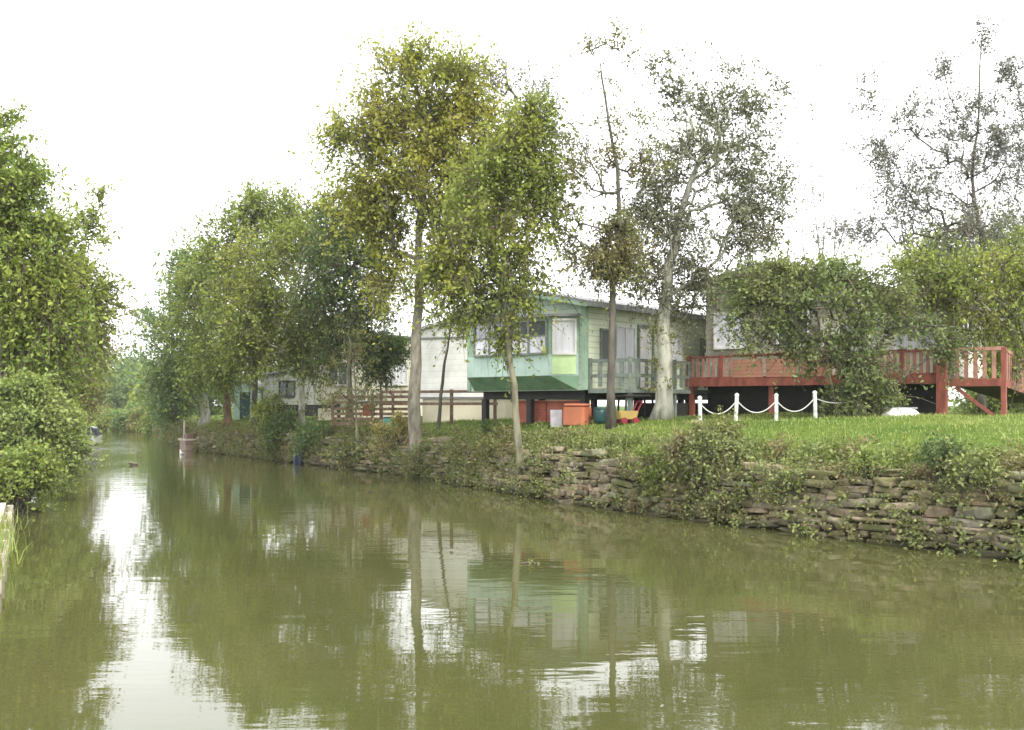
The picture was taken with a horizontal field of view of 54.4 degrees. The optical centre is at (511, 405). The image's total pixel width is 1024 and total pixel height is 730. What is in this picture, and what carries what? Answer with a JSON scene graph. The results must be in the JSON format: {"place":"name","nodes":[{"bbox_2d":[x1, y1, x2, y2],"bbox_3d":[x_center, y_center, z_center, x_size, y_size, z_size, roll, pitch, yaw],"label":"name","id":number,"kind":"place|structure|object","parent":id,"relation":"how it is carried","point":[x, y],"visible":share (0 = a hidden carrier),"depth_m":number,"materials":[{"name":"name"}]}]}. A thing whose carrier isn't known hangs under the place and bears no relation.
{"place":"outdoors","nodes":[
{"label":"outdoors","id":0,"kind":"place"},
{"bbox_2d":[0,431,1023,729],"bbox_3d":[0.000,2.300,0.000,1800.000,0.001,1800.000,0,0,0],"label":"water","id":1,"kind":"structure","parent":0,"point":[160,587],"depth_m":10.91,"materials":[{"name":"liquid"}]},
{"bbox_2d":[84,426,101,445],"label":"moored boat","id":2,"kind":"object","parent":1,"relation":"on","point":[98,438],"visible":0.23,"depth_m":57.71,"materials":[{"name":"white paint"}]},
{"bbox_2d":[178,420,197,450],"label":"landing stage","id":3,"kind":"object","parent":1,"relation":"on","point":[186,444],"visible":0.53,"depth_m":50.98,"materials":[{"name":"beige wood"}]},
{"bbox_2d":[0,0,1023,405],"label":"sky","id":4,"kind":"structure","parent":0,"point":[182,102],"materials":[{"name":"white"}]},
{"bbox_2d":[3,406,1023,550],"bbox_3d":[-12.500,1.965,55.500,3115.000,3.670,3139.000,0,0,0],"label":"ground","id":5,"kind":"structure","parent":0,"point":[911,442],"depth_m":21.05,"materials":[{"name":"plant"}]},
{"bbox_2d":[0,503,13,593],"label":"timber edging","id":6,"kind":"object","parent":5,"relation":"on","point":[2,506],"visible":0.31,"depth_m":17.33,"materials":[{"name":"wood"}]},
{"bbox_2d":[0,505,41,582],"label":"reed tuft","id":7,"kind":"object","parent":5,"relation":"on","point":[9,527],"visible":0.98,"depth_m":14.48,"materials":[{"name":"green plant"}]},
{"bbox_2d":[0,437,76,514],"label":"overhanging bush","id":8,"kind":"object","parent":5,"relation":"on","point":[21,480],"visible":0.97,"depth_m":21.09,"materials":[{"name":"green plant"}]},
{"bbox_2d":[0,365,114,499],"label":"overhanging bush","id":9,"kind":"object","parent":5,"relation":"on","point":[49,416],"visible":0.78,"depth_m":23.75,"materials":[{"name":"green plant"}]},
{"bbox_2d":[3,349,111,440],"bbox_3d":[-16.422,-0.528,33.216,6.360,5.410,4.954,0,0,0],"label":"hazel tree","id":10,"kind":"object","parent":5,"relation":"on","point":[73,383],"visible":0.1,"depth_m":33.02,"materials":[{"name":"green plant"}]},
{"bbox_2d":[0,98,117,406],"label":"leaning alder tree","id":11,"kind":"object","parent":5,"relation":"on","point":[42,324],"visible":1,"depth_m":26.54,"materials":[{"name":"green plant"}]},
{"bbox_2d":[64,428,90,478],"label":"overhanging bush","id":12,"kind":"object","parent":5,"relation":"on","point":[80,463],"visible":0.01,"depth_m":31.57,"materials":[{"name":"green plant"}]},
{"bbox_2d":[28,178,154,405],"bbox_3d":[-16.115,-3.183,36.251,5.757,10.206,4.851,0,0,0],"label":"ash tree","id":13,"kind":"object","parent":5,"relation":"on","point":[100,281],"visible":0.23,"depth_m":35.89,"materials":[{"name":"green plant"}]},
{"bbox_2d":[84,405,113,423],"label":"distant bush","id":14,"kind":"object","parent":5,"relation":"on","point":[100,407],"visible":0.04,"depth_m":94.10,"materials":[{"name":"green plant"}]},
{"bbox_2d":[70,314,130,445],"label":"willow tree","id":15,"kind":"object","parent":5,"relation":"on","point":[89,407],"visible":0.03,"depth_m":50.21,"materials":[{"name":"green plant"}]},
{"bbox_2d":[80,351,124,408],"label":"distant tree","id":16,"kind":"object","parent":5,"relation":"on","point":[113,382],"visible":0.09,"depth_m":149.14,"materials":[{"name":"green plant"}]},
{"bbox_2d":[91,406,125,430],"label":"distant bush","id":17,"kind":"object","parent":5,"relation":"on","point":[108,417],"visible":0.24,"depth_m":91.19,"materials":[{"name":"green plant"}]},
{"bbox_2d":[103,345,130,377],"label":"distant tree","id":18,"kind":"object","parent":5,"relation":"on","point":[119,351],"visible":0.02,"depth_m":170.72,"materials":[{"name":"green plant"}]},
{"bbox_2d":[107,401,135,430],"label":"distant bush","id":19,"kind":"object","parent":5,"relation":"on","point":[119,421],"visible":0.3,"depth_m":89.32,"materials":[{"name":"green plant"}]},
{"bbox_2d":[101,355,144,407],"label":"distant tree","id":20,"kind":"object","parent":5,"relation":"on","point":[124,366],"visible":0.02,"depth_m":155.76,"materials":[{"name":"green plant"}]},
{"bbox_2d":[92,349,158,408],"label":"distant tree","id":21,"kind":"object","parent":5,"relation":"on","point":[122,391],"visible":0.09,"depth_m":146.58,"materials":[{"name":"green plant"}]},
{"bbox_2d":[123,401,152,431],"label":"distant bush","id":22,"kind":"object","parent":5,"relation":"on","point":[134,415],"visible":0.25,"depth_m":87.89,"materials":[{"name":"green plant"}]},
{"bbox_2d":[119,343,159,381],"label":"distant tree","id":23,"kind":"object","parent":5,"relation":"on","point":[133,357],"visible":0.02,"depth_m":166.53,"materials":[{"name":"green plant"}]},
{"bbox_2d":[130,405,159,431],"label":"distant bush","id":24,"kind":"object","parent":5,"relation":"on","point":[145,420],"visible":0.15,"depth_m":86.12,"materials":[{"name":"green plant"}]},
{"bbox_2d":[119,354,193,409],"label":"distant tree","id":25,"kind":"object","parent":5,"relation":"on","point":[139,384],"visible":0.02,"depth_m":108.07,"materials":[{"name":"green plant"}]},
{"bbox_2d":[120,229,198,442],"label":"thin topped tree","id":26,"kind":"object","parent":5,"relation":"on","point":[145,347],"visible":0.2,"depth_m":61.72,"materials":[{"name":"green plant"}]},
{"bbox_2d":[132,340,199,434],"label":"background tree","id":27,"kind":"object","parent":5,"relation":"on","point":[142,400],"visible":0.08,"depth_m":77.25,"materials":[{"name":"green plant"}]},
{"bbox_2d":[112,222,232,448],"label":"pale trunk tree","id":28,"kind":"object","parent":5,"relation":"on","point":[162,382],"visible":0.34,"depth_m":53.45,"materials":[{"name":"green plant"}]},
{"bbox_2d":[162,315,233,415],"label":"background tree","id":29,"kind":"object","parent":5,"relation":"on","point":[214,406],"visible":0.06,"depth_m":75.40,"materials":[{"name":"green plant"}]},
{"bbox_2d":[142,230,277,427],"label":"brown trunk tree","id":30,"kind":"object","parent":5,"relation":"on","point":[194,333],"visible":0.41,"depth_m":49.07,"materials":[{"name":"green plant"}]},
{"bbox_2d":[162,173,324,428],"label":"canal tree","id":31,"kind":"object","parent":5,"relation":"on","point":[256,201],"visible":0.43,"depth_m":46.47,"materials":[{"name":"green plant"}]},
{"bbox_2d":[234,380,262,419],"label":"garden shed","id":32,"kind":"structure","parent":5,"relation":"on","point":[245,405],"depth_m":53.43,"materials":[{"name":"green wood"}]},
{"bbox_2d":[238,391,251,419],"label":"door","id":33,"kind":"structure","parent":32,"relation":"in","point":[240,401],"depth_m":53.42,"materials":[{"name":"teal wood"}]},
{"bbox_2d":[215,338,294,413],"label":"background tree","id":34,"kind":"object","parent":5,"relation":"on","point":[251,374],"visible":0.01,"depth_m":71.21,"materials":[{"name":"green plant"}]},
{"bbox_2d":[247,390,296,438],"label":"bank bush","id":35,"kind":"object","parent":5,"relation":"on","point":[263,405],"visible":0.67,"depth_m":42.81,"materials":[{"name":"green plant"}]},
{"bbox_2d":[255,403,310,460],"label":"bank bush","id":36,"kind":"object","parent":5,"relation":"on","point":[271,430],"visible":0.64,"depth_m":41.65,"materials":[{"name":"green plant"}]},
{"bbox_2d":[259,369,317,415],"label":"grey caravan","id":37,"kind":"object","parent":5,"relation":"on","point":[291,400],"visible":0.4,"depth_m":53.77,"materials":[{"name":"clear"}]},
{"bbox_2d":[279,380,295,396],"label":"window","id":38,"kind":"structure","parent":37,"relation":"in","point":[286,394],"depth_m":53.76,"materials":[{"name":"grey glass"}]},
{"bbox_2d":[293,452,303,463],"bbox_3d":[-8.397,2.175,39.400,0.520,0.750,0.520,0,0,0],"label":"plastic drum","id":39,"kind":"object","parent":5,"relation":"on","point":[296,459],"visible":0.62,"depth_m":39.17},
{"bbox_2d":[196,175,407,423],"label":"white birch tree","id":40,"kind":"object","parent":5,"relation":"on","point":[260,294],"visible":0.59,"depth_m":41.69,"materials":[{"name":"green plant"}]},
{"bbox_2d":[267,404,340,421],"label":"dark rail fence","id":41,"kind":"object","parent":5,"relation":"on","point":[315,406],"visible":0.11,"depth_m":45.02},
{"bbox_2d":[286,413,340,464],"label":"bank bush","id":42,"kind":"object","parent":5,"relation":"on","point":[310,434],"visible":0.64,"depth_m":38.88,"materials":[{"name":"green plant"}]},
{"bbox_2d":[267,188,413,428],"bbox_3d":[-6.694,-4.013,39.381,6.137,10.117,4.851,0,0,0],"label":"dark canal tree","id":43,"kind":"object","parent":5,"relation":"on","point":[346,270],"visible":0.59,"depth_m":39.25,"materials":[{"name":"green plant"}]},
{"bbox_2d":[316,428,375,469],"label":"bank bush","id":44,"kind":"object","parent":5,"relation":"on","point":[338,455],"visible":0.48,"depth_m":35.79,"materials":[{"name":"green plant"}]},
{"bbox_2d":[310,312,390,463],"bbox_3d":[-5.662,-0.260,35.545,2.989,6.076,2.488,0,0,0],"label":"straggly shrub","id":45,"kind":"object","parent":5,"relation":"on","point":[353,357],"visible":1,"depth_m":35.56,"materials":[{"name":"green plant"}]},
{"bbox_2d":[317,333,421,420],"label":"cream caravan","id":46,"kind":"object","parent":5,"relation":"on","point":[404,378],"visible":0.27,"depth_m":45.58,"materials":[{"name":"white paint"}]},
{"bbox_2d":[327,361,346,385],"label":"window","id":47,"kind":"structure","parent":46,"relation":"in","point":[340,383],"depth_m":45.77,"materials":[{"name":"white paint"}]},
{"bbox_2d":[384,361,407,385],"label":"window","id":48,"kind":"structure","parent":46,"relation":"in","point":[403,377],"depth_m":45.26,"materials":[{"name":"white paint"}]},
{"bbox_2d":[331,394,407,433],"bbox_3d":[-5.328,0.388,38.293,3.960,1.678,0.282,0,0,28],"label":"slatted fence","id":49,"kind":"object","parent":5,"relation":"on","point":[391,396],"visible":0.35,"depth_m":38.37,"materials":[{"name":"wood"}]},
{"bbox_2d":[338,321,410,421],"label":"round shrub tree","id":50,"kind":"object","parent":5,"relation":"on","point":[387,363],"visible":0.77,"depth_m":39.11,"materials":[{"name":"green plant"}]},
{"bbox_2d":[383,417,392,427],"bbox_3d":[-4.578,0.627,36.900,0.420,0.430,0.409,0,0,0],"label":"green bin","id":51,"kind":"object","parent":5,"relation":"on","point":[386,419],"visible":0.51,"depth_m":36.73,"materials":[{"name":"teal plastic"}]},
{"bbox_2d":[366,409,422,459],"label":"bank bush","id":52,"kind":"object","parent":5,"relation":"on","point":[401,431],"visible":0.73,"depth_m":33.37,"materials":[{"name":"green plant"}]},
{"bbox_2d":[394,444,435,478],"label":"bank bush","id":53,"kind":"object","parent":5,"relation":"on","point":[408,466],"visible":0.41,"depth_m":31.44,"materials":[{"name":"green plant"}]},
{"bbox_2d":[278,15,564,471],"bbox_3d":[-2.988,-5.283,32.832,9.363,15.049,6.092,0,0,0],"label":"alder tree","id":54,"kind":"object","parent":5,"relation":"on","point":[374,202],"visible":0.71,"depth_m":31.91,"materials":[{"name":"green plant"}]},
{"bbox_2d":[380,389,497,424],"bbox_3d":[-2.673,0.238,35.434,4.997,1.627,0.177,0,0,28],"label":"rail fence","id":55,"kind":"object","parent":5,"relation":"on","point":[451,403],"visible":0.5,"depth_m":35.10,"materials":[{"name":"wood"}]},
{"bbox_2d":[422,285,487,431],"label":"sapling","id":56,"kind":"object","parent":5,"relation":"on","point":[441,391],"visible":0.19,"depth_m":33.55,"materials":[{"name":"green plant"}]},
{"bbox_2d":[477,418,505,440],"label":"bank bush","id":57,"kind":"object","parent":5,"relation":"on","point":[484,426],"visible":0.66,"depth_m":28.95,"materials":[{"name":"green plant"}]},
{"bbox_2d":[391,84,592,493],"bbox_3d":[-0.469,-3.018,25.823,4.713,11.046,4.463,0,0,23],"label":"young alder tree","id":58,"kind":"object","parent":5,"relation":"on","point":[514,154],"visible":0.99,"depth_m":25.59,"materials":[{"name":"green plant"}]},
{"bbox_2d":[467,420,522,473],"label":"bank bush","id":59,"kind":"object","parent":5,"relation":"on","point":[502,434],"visible":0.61,"depth_m":27.52,"materials":[{"name":"green plant"}]},
{"bbox_2d":[420,320,590,422],"bbox_3d":[0.059,-1.294,41.318,3.900,4.170,9.300,0,0,25],"label":"white caravan","id":60,"kind":"object","parent":5,"relation":"on","point":[455,377],"visible":0.1,"depth_m":37.51,"materials":[{"name":"paint"}]},
{"bbox_2d":[467,48,594,288],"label":"grey birch tree","id":61,"kind":"object","parent":5,"relation":"on","point":[512,91],"visible":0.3,"depth_m":42.87,"materials":[{"name":"green plant"}]},
{"bbox_2d":[550,410,561,426],"bbox_3d":[1.274,0.371,28.640,0.340,0.500,0.195,0,0,0],"label":"leaning board","id":62,"kind":"object","parent":5,"relation":"on","point":[556,417],"visible":0.98,"depth_m":28.62,"materials":[{"name":"wood"}]},
{"bbox_2d":[92,418,1023,562],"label":"rubble wall","id":63,"kind":"structure","parent":5,"relation":"on","point":[984,513],"depth_m":18.65,"materials":[{"name":"stone"}]},
{"bbox_2d":[94,413,1023,563],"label":"bank weeds","id":64,"kind":"object","parent":5,"relation":"on","point":[777,445],"visible":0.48,"depth_m":20.16,"materials":[{"name":"green plant"}]},
{"bbox_2d":[563,403,590,425],"bbox_3d":[1.857,0.250,28.300,0.680,0.620,0.600,0,0,29],"label":"storage tub","id":65,"kind":"object","parent":5,"relation":"on","point":[575,413],"visible":0.94,"depth_m":28.04,"materials":[{"name":"orange plastic"}]},
{"bbox_2d":[462,289,716,423],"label":"green lodge","id":66,"kind":"structure","parent":5,"relation":"on","point":[575,371],"depth_m":30.02,"materials":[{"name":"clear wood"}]},
{"bbox_2d":[473,322,504,356],"bbox_3d":[-0.701,-2.024,30.648,1.320,1.040,0.073,0,0,41],"label":"window","id":67,"kind":"structure","parent":66,"relation":"in","point":[479,345],"depth_m":30.83,"materials":[{"name":"clear glass"}]},
{"bbox_2d":[510,319,547,355],"bbox_3d":[0.487,-2.024,29.602,1.440,1.040,0.073,0,0,41],"label":"window","id":68,"kind":"structure","parent":66,"relation":"in","point":[531,350],"depth_m":29.47,"materials":[{"name":"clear glass"}]},
{"bbox_2d":[552,318,576,354],"bbox_3d":[1.530,-2.014,29.064,0.709,1.060,0.073,0,0,1],"label":"window","id":69,"kind":"structure","parent":66,"relation":"in","point":[561,345],"depth_m":29.08,"materials":[{"name":"white paint"}]},
{"bbox_2d":[600,328,608,358],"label":"window","id":70,"kind":"structure","parent":66,"relation":"in","point":[604,332],"depth_m":29.63,"materials":[{"name":"grey glass"}]},
{"bbox_2d":[615,325,635,373],"bbox_3d":[3.489,-1.709,30.478,0.073,1.470,1.020,0,0,41],"label":"window","id":71,"kind":"structure","parent":66,"relation":"in","point":[625,336],"depth_m":30.45,"materials":[{"name":"fabric"}]},
{"bbox_2d":[637,324,653,388],"bbox_3d":[4.215,-1.484,31.304,0.073,2.080,0.880,0,0,41],"label":"door","id":72,"kind":"structure","parent":66,"relation":"in","point":[642,353],"depth_m":31.23,"materials":[{"name":"white paint"}]},
{"bbox_2d":[671,334,682,364],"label":"window","id":73,"kind":"structure","parent":66,"relation":"in","point":[678,357],"depth_m":32.73,"materials":[{"name":"white paint"}]},
{"bbox_2d":[700,338,705,360],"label":"window","id":74,"kind":"structure","parent":66,"relation":"in","point":[702,353],"depth_m":33.92,"materials":[{"name":"grey glass"}]},
{"bbox_2d":[593,407,605,423],"bbox_3d":[2.484,0.273,28.000,0.400,0.460,0.400,0,0,0],"label":"water butt","id":75,"kind":"object","parent":5,"relation":"on","point":[599,416],"visible":0.82,"depth_m":27.83,"materials":[{"name":"teal plastic"}]},
{"bbox_2d":[185,415,1023,501],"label":"bank grass","id":76,"kind":"structure","parent":5,"relation":"on","point":[784,440],"depth_m":20.95,"materials":[{"name":"plant"}]},
{"bbox_2d":[541,13,681,429],"bbox_3d":[2.510,-4.781,25.965,3.804,10.931,2.647,0,0,0],"label":"clumped tree","id":77,"kind":"object","parent":5,"relation":"on","point":[614,263],"visible":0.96,"depth_m":25.87,"materials":[{"name":"green plant"}]},
{"bbox_2d":[616,401,642,423],"bbox_3d":[3.214,0.185,27.424,0.754,0.636,0.440,0,0,-23],"label":"toy cart","id":78,"kind":"object","parent":5,"relation":"on","point":[623,417],"visible":0.86,"depth_m":27.26,"materials":[{"name":"yellow plastic"}]},
{"bbox_2d":[616,395,654,418],"bbox_3d":[3.523,0.051,28.400,0.960,0.722,0.660,0,0,-17],"label":"garden table","id":79,"kind":"object","parent":5,"relation":"on","point":[643,396],"visible":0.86,"depth_m":28.24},
{"bbox_2d":[627,431,684,502],"bbox_3d":[3.326,1.507,21.112,1.688,2.030,1.659,0,0,41],"label":"bank bush","id":80,"kind":"object","parent":5,"relation":"on","point":[645,447],"visible":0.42,"depth_m":20.89,"materials":[{"name":"green plant"}]},
{"bbox_2d":[697,396,701,421],"bbox_3d":[4.604,0.125,24.400,0.125,0.731,0.114,0,0,0],"label":"white post","id":81,"kind":"object","parent":5,"relation":"on","point":[699,398],"visible":0.83,"depth_m":24.36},
{"bbox_2d":[588,40,822,419],"bbox_3d":[5.293,-4.823,27.862,5.866,10.683,4.750,0,0,29],"label":"grey willow tree","id":82,"kind":"object","parent":5,"relation":"on","point":[748,207],"visible":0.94,"depth_m":27.78,"materials":[{"name":"green plant"}]},
{"bbox_2d":[652,419,758,498],"bbox_3d":[3.948,1.139,20.185,2.333,1.747,1.917,0,0,0],"label":"bank bush","id":83,"kind":"object","parent":5,"relation":"on","point":[687,444],"visible":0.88,"depth_m":19.94,"materials":[{"name":"green plant"}]},
{"bbox_2d":[686,405,750,453],"bbox_3d":[4.283,0.606,20.566,1.441,1.254,1.137,0,0,0],"label":"bank bush","id":84,"kind":"object","parent":5,"relation":"on","point":[724,422],"visible":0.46,"depth_m":20.49,"materials":[{"name":"green plant"}]},
{"bbox_2d":[689,477,756,523],"bbox_3d":[4.425,1.968,19.541,1.614,1.342,1.549,0,0,-38],"label":"bank bush","id":85,"kind":"object","parent":5,"relation":"on","point":[717,497],"visible":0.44,"depth_m":19.28,"materials":[{"name":"green plant"}]},
{"bbox_2d":[734,393,738,420],"bbox_3d":[5.503,0.058,24.399,0.135,0.732,0.114,0,0,4],"label":"white post","id":86,"kind":"object","parent":5,"relation":"on","point":[736,395],"visible":0.83,"depth_m":24.36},
{"bbox_2d":[738,402,774,412],"bbox_3d":[5.993,0.026,24.400,0.988,0.328,0.026,0,0,0],"label":"rope swag","id":87,"kind":"object","parent":86,"relation":"hanging from","point":[756,412],"visible":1,"depth_m":24.39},
{"bbox_2d":[774,393,778,420],"bbox_3d":[6.476,0.064,24.400,0.120,0.730,0.114,0,0,-2],"label":"white post","id":88,"kind":"object","parent":5,"relation":"on","point":[776,395],"visible":0.87,"depth_m":24.36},
{"bbox_2d":[778,400,812,411],"bbox_3d":[6.946,-0.019,24.400,0.963,0.358,0.026,0,0,0],"label":"rope swag","id":89,"kind":"object","parent":88,"relation":"hanging from","point":[795,411],"visible":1,"depth_m":24.39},
{"bbox_2d":[749,453,837,505],"bbox_3d":[5.268,1.437,18.372,1.651,1.144,1.445,0,0,-19],"label":"bank bush","id":90,"kind":"object","parent":5,"relation":"on","point":[796,482],"visible":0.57,"depth_m":18.15,"materials":[{"name":"green plant"}]},
{"bbox_2d":[812,391,816,417],"bbox_3d":[7.421,-0.003,24.396,0.131,0.732,0.114,0,0,-12],"label":"white post","id":91,"kind":"object","parent":5,"relation":"on","point":[814,403],"visible":0.87,"depth_m":24.36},
{"bbox_2d":[791,154,853,261],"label":"bare sapling","id":92,"kind":"object","parent":5,"relation":"on","point":[818,238],"visible":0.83,"depth_m":47.99,"materials":[{"name":"grey plant"}]},
{"bbox_2d":[702,239,994,416],"bbox_3d":[8.359,-1.341,25.040,6.986,5.579,3.883,0,0,18],"label":"spreading hawthorn","id":93,"kind":"object","parent":5,"relation":"on","point":[750,291],"visible":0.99,"depth_m":24.78,"materials":[{"name":"green plant"}]},
{"bbox_2d":[686,261,1023,416],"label":"brown lodge","id":94,"kind":"structure","parent":5,"relation":"on","point":[756,391],"depth_m":29.03,"materials":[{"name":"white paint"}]},
{"bbox_2d":[713,312,746,349],"bbox_3d":[6.897,-2.374,31.489,1.120,1.170,0.073,0,0,37],"label":"window","id":95,"kind":"structure","parent":94,"relation":"in","point":[721,344],"depth_m":31.64,"materials":[{"name":"white paint"}]},
{"bbox_2d":[776,309,809,346],"bbox_3d":[8.537,-2.374,30.259,1.020,1.170,0.073,0,0,37],"label":"window","id":96,"kind":"structure","parent":94,"relation":"in","point":[806,314],"depth_m":30.15,"materials":[{"name":"white paint"}]},
{"bbox_2d":[838,320,880,350],"bbox_3d":[10.113,-2.024,29.027,1.220,0.970,0.073,0,0,37],"label":"window","id":97,"kind":"structure","parent":94,"relation":"in","point":[856,320],"depth_m":28.86,"materials":[{"name":"glass"}]},
{"bbox_2d":[894,315,938,349],"bbox_3d":[11.393,-2.024,28.067,1.220,0.970,0.073,0,0,37],"label":"window","id":98,"kind":"structure","parent":94,"relation":"in","point":[914,343],"depth_m":28.12,"materials":[{"name":"white paint"}]},
{"bbox_2d":[844,440,904,497],"bbox_3d":[6.263,1.187,17.136,1.003,1.192,0.935,0,0,0],"label":"bank bush","id":99,"kind":"object","parent":5,"relation":"on","point":[866,455],"visible":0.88,"depth_m":17.04,"materials":[{"name":"green plant"}]},
{"bbox_2d":[876,388,911,414],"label":"bank bush","id":100,"kind":"object","parent":5,"relation":"on","point":[897,403],"visible":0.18,"depth_m":25.75,"materials":[{"name":"green plant"}]},
{"bbox_2d":[882,407,918,416],"bbox_3d":[9.842,0.177,25.200,1.040,0.280,0.622,0,0,-9],"label":"upturned dinghy","id":101,"kind":"object","parent":5,"relation":"on","point":[907,411],"visible":0.56,"depth_m":25.01,"materials":[{"name":"white paint"}]},
{"bbox_2d":[814,9,1023,412],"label":"sparse poplar tree","id":102,"kind":"object","parent":5,"relation":"on","point":[970,227],"visible":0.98,"depth_m":35.85,"materials":[{"name":"green plant"}]},
{"bbox_2d":[907,430,978,501],"bbox_3d":[6.984,1.094,15.995,1.067,1.398,1.066,0,0,0],"label":"bank bush","id":103,"kind":"object","parent":5,"relation":"on","point":[938,449],"visible":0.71,"depth_m":15.98,"materials":[{"name":"green plant"}]},
{"bbox_2d":[869,196,1023,413],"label":"bushy green tree","id":104,"kind":"object","parent":5,"relation":"on","point":[1012,246],"visible":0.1,"depth_m":55.05,"materials":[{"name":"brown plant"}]},
{"bbox_2d":[870,226,1023,414],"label":"weeping tree","id":105,"kind":"object","parent":5,"relation":"on","point":[950,284],"visible":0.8,"depth_m":26.03,"materials":[{"name":"green plant"}]},
{"bbox_2d":[925,440,1022,510],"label":"bank bush","id":106,"kind":"object","parent":5,"relation":"on","point":[966,466],"visible":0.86,"depth_m":15.43,"materials":[{"name":"green plant"}]},
{"bbox_2d":[948,322,1023,413],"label":"background tree","id":107,"kind":"object","parent":5,"relation":"on","point":[993,404],"visible":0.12,"depth_m":47.49,"materials":[{"name":"green plant"}]},
{"bbox_2d":[518,558,539,563],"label":"floating branch","id":108,"kind":"object","parent":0,"point":[531,562],"visible":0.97,"depth_m":14.46,"materials":[{"name":"green plant"}]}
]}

